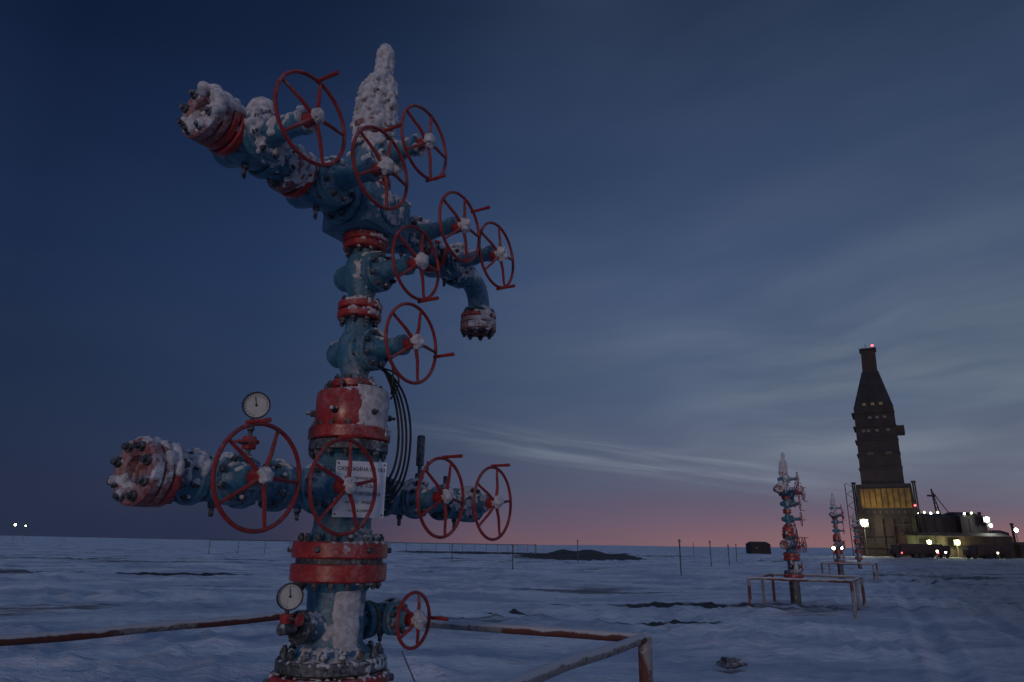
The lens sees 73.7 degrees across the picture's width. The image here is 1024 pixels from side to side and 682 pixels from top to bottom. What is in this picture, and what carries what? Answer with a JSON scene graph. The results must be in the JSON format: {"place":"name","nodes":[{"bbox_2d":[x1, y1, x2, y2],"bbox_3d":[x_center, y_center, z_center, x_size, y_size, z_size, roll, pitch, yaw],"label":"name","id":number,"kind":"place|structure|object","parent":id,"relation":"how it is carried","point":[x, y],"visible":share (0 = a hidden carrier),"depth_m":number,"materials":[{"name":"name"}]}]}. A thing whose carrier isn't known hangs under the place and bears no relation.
{"place":"outdoors","nodes":[
{"label":"outdoors","id":0,"kind":"place"},
{"bbox_2d":[0,536,1023,681],"bbox_3d":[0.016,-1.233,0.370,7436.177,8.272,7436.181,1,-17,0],"label":"snow ground","id":1,"kind":"structure","parent":0,"point":[944,619],"depth_m":18.49,"materials":[{"name":"white snow"}]},
{"bbox_2d":[106,43,514,681],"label":"wellhead christmas tree","id":2,"kind":"object","parent":1,"relation":"on","point":[338,567],"visible":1,"depth_m":3.94,"materials":[{"name":"blue paint"}]},
{"bbox_2d":[332,460,386,517],"bbox_3d":[-0.855,0.834,3.842,0.285,0.310,0.011,7,-18,-21],"label":"well sign","id":3,"kind":"object","parent":2,"relation":"attached to","point":[362,494],"visible":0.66,"depth_m":3.85,"materials":[{"name":"metal"}]},
{"bbox_2d":[0,610,652,681],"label":"pipe railing","id":4,"kind":"object","parent":1,"relation":"on","point":[626,641],"visible":0.65,"depth_m":4.80,"materials":[{"name":"metal"}]},
{"bbox_2d":[208,539,526,553],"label":"pipeline on trestles","id":5,"kind":"object","parent":1,"relation":"on","point":[389,542],"visible":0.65,"depth_m":131.54,"materials":[{"name":"metal"}]},
{"bbox_2d":[401,651,414,681],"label":"guy wire","id":6,"kind":"object","parent":1,"relation":"on","point":[408,666],"visible":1,"depth_m":3.90,"materials":[{"name":"metal"}]},
{"bbox_2d":[512,544,513,569],"bbox_3d":[0.051,15.280,47.618,0.160,2.100,0.086,1,-17,0],"label":"marker post","id":7,"kind":"object","parent":1,"relation":"on","point":[512,555],"visible":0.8,"depth_m":47.70,"materials":[{"name":"metal"}]},
{"bbox_2d":[678,539,681,575],"bbox_3d":[10.818,14.055,43.852,0.160,2.550,0.086,1,-17,0],"label":"marker post","id":8,"kind":"object","parent":1,"relation":"on","point":[679,540],"visible":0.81,"depth_m":43.89,"materials":[{"name":"metal"}]},
{"bbox_2d":[716,657,746,668],"bbox_3d":[3.122,4.578,9.693,0.453,0.161,0.282,8,-18,-23],"label":"frozen clod","id":9,"kind":"object","parent":1,"relation":"on","point":[728,663],"visible":1,"depth_m":9.64,"materials":[{"name":"soil"}]},
{"bbox_2d":[746,541,770,553],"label":"storage shed","id":10,"kind":"structure","parent":1,"relation":"on","point":[758,547],"depth_m":236.82,"materials":[{"name":"black metal"}]},
{"bbox_2d":[773,452,807,604],"bbox_3d":[9.047,6.199,21.885,0.896,5.234,2.676,-9,-19,29],"label":"wellhead christmas tree","id":11,"kind":"object","parent":1,"relation":"on","point":[791,544],"visible":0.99,"depth_m":21.68,"materials":[{"name":"metal"}]},
{"bbox_2d":[747,573,865,617],"bbox_3d":[8.871,7.700,20.328,2.735,1.354,4.037,-9,-19,29],"label":"pipe railing","id":12,"kind":"object","parent":1,"relation":"on","point":[772,578],"visible":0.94,"depth_m":19.49,"materials":[{"name":"metal"}]},
{"bbox_2d":[829,493,845,578],"bbox_3d":[20.411,12.355,42.536,0.974,5.689,2.908,-8,-19,27],"label":"wellhead christmas tree","id":13,"kind":"object","parent":1,"relation":"on","point":[836,537],"visible":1,"depth_m":42.29,"materials":[{"name":"metal"}]},
{"bbox_2d":[821,561,878,579],"bbox_3d":[20.369,14.031,41.025,2.780,1.409,4.067,-9,-19,29],"label":"pipe railing","id":14,"kind":"object","parent":1,"relation":"on","point":[857,563],"visible":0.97,"depth_m":39.99,"materials":[{"name":"metal"}]},
{"bbox_2d":[851,510,863,568],"bbox_3d":[31.237,18.184,61.495,0.974,5.689,2.908,-9,-19,29],"label":"wellhead christmas tree","id":15,"kind":"object","parent":1,"relation":"on","point":[855,526],"visible":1,"depth_m":61.27,"materials":[{"name":"metal"}]},
{"bbox_2d":[859,519,868,555],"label":"flood lamp","id":16,"kind":"object","parent":1,"relation":"on","point":[864,522],"visible":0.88,"depth_m":186.53,"materials":[{"name":"metal"}]},
{"bbox_2d":[844,344,921,556],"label":"drilling rig","id":17,"kind":"object","parent":1,"relation":"on","point":[886,505],"visible":0.92,"depth_m":193.71},
{"bbox_2d":[888,544,925,557],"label":"parked truck","id":18,"kind":"object","parent":1,"relation":"on","point":[915,550],"visible":0.95,"depth_m":163.93,"materials":[{"name":"black metal"}]},
{"bbox_2d":[915,513,957,532],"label":"pump building","id":19,"kind":"structure","parent":1,"relation":"on","point":[939,523],"depth_m":192.76,"materials":[{"name":"black metal"}]},
{"bbox_2d":[927,489,948,513],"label":"crane mast","id":20,"kind":"object","parent":19,"relation":"on","point":[933,495],"visible":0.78,"depth_m":199.32,"materials":[{"name":"black metal"}]},
{"bbox_2d":[924,544,950,557],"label":"parked truck","id":21,"kind":"object","parent":1,"relation":"on","point":[930,549],"visible":0.66,"depth_m":167.70,"materials":[{"name":"black metal"}]},
{"bbox_2d":[897,532,1015,558],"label":"building","id":22,"kind":"structure","parent":1,"relation":"on","point":[965,539],"depth_m":181.93,"materials":[{"name":"metal"}]},
{"bbox_2d":[953,540,960,557],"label":"flood lamp","id":23,"kind":"object","parent":1,"relation":"on","point":[956,542],"visible":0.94,"depth_m":180.00,"materials":[{"name":"metal"}]},
{"bbox_2d":[944,512,988,532],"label":"boiler building","id":24,"kind":"structure","parent":1,"relation":"on","point":[970,523],"depth_m":191.03,"materials":[{"name":"grey metal"}]},
{"bbox_2d":[962,545,998,558],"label":"parked truck","id":25,"kind":"object","parent":1,"relation":"on","point":[983,551],"visible":0.96,"depth_m":159.86,"materials":[{"name":"black metal"}]},
{"bbox_2d":[982,517,989,532],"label":"flood lamp","id":26,"kind":"object","parent":1,"relation":"on","point":[986,519],"visible":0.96,"depth_m":189.02,"materials":[{"name":"metal"}]},
{"bbox_2d":[978,545,1011,558],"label":"parked truck","id":27,"kind":"object","parent":1,"relation":"on","point":[1005,552],"visible":0.42,"depth_m":169.52,"materials":[{"name":"black metal"}]},
{"bbox_2d":[1010,523,1015,541],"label":"vent stack","id":28,"kind":"object","parent":1,"relation":"on","point":[1013,532],"visible":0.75,"depth_m":204.50,"materials":[{"name":"black metal"}]},
{"bbox_2d":[1013,542,1023,557],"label":"storage shed","id":29,"kind":"structure","parent":1,"relation":"on","point":[1019,549],"depth_m":189.69,"materials":[{"name":"black metal"}]},
{"bbox_2d":[0,0,1023,547],"label":"sky","id":30,"kind":"structure","parent":0,"point":[707,210],"materials":[{"name":"blue"}]},
{"bbox_2d":[989,530,1009,535],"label":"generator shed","id":31,"kind":"structure","parent":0,"point":[1000,531],"depth_m":193.24,"materials":[{"name":"grey metal"}]}
]}

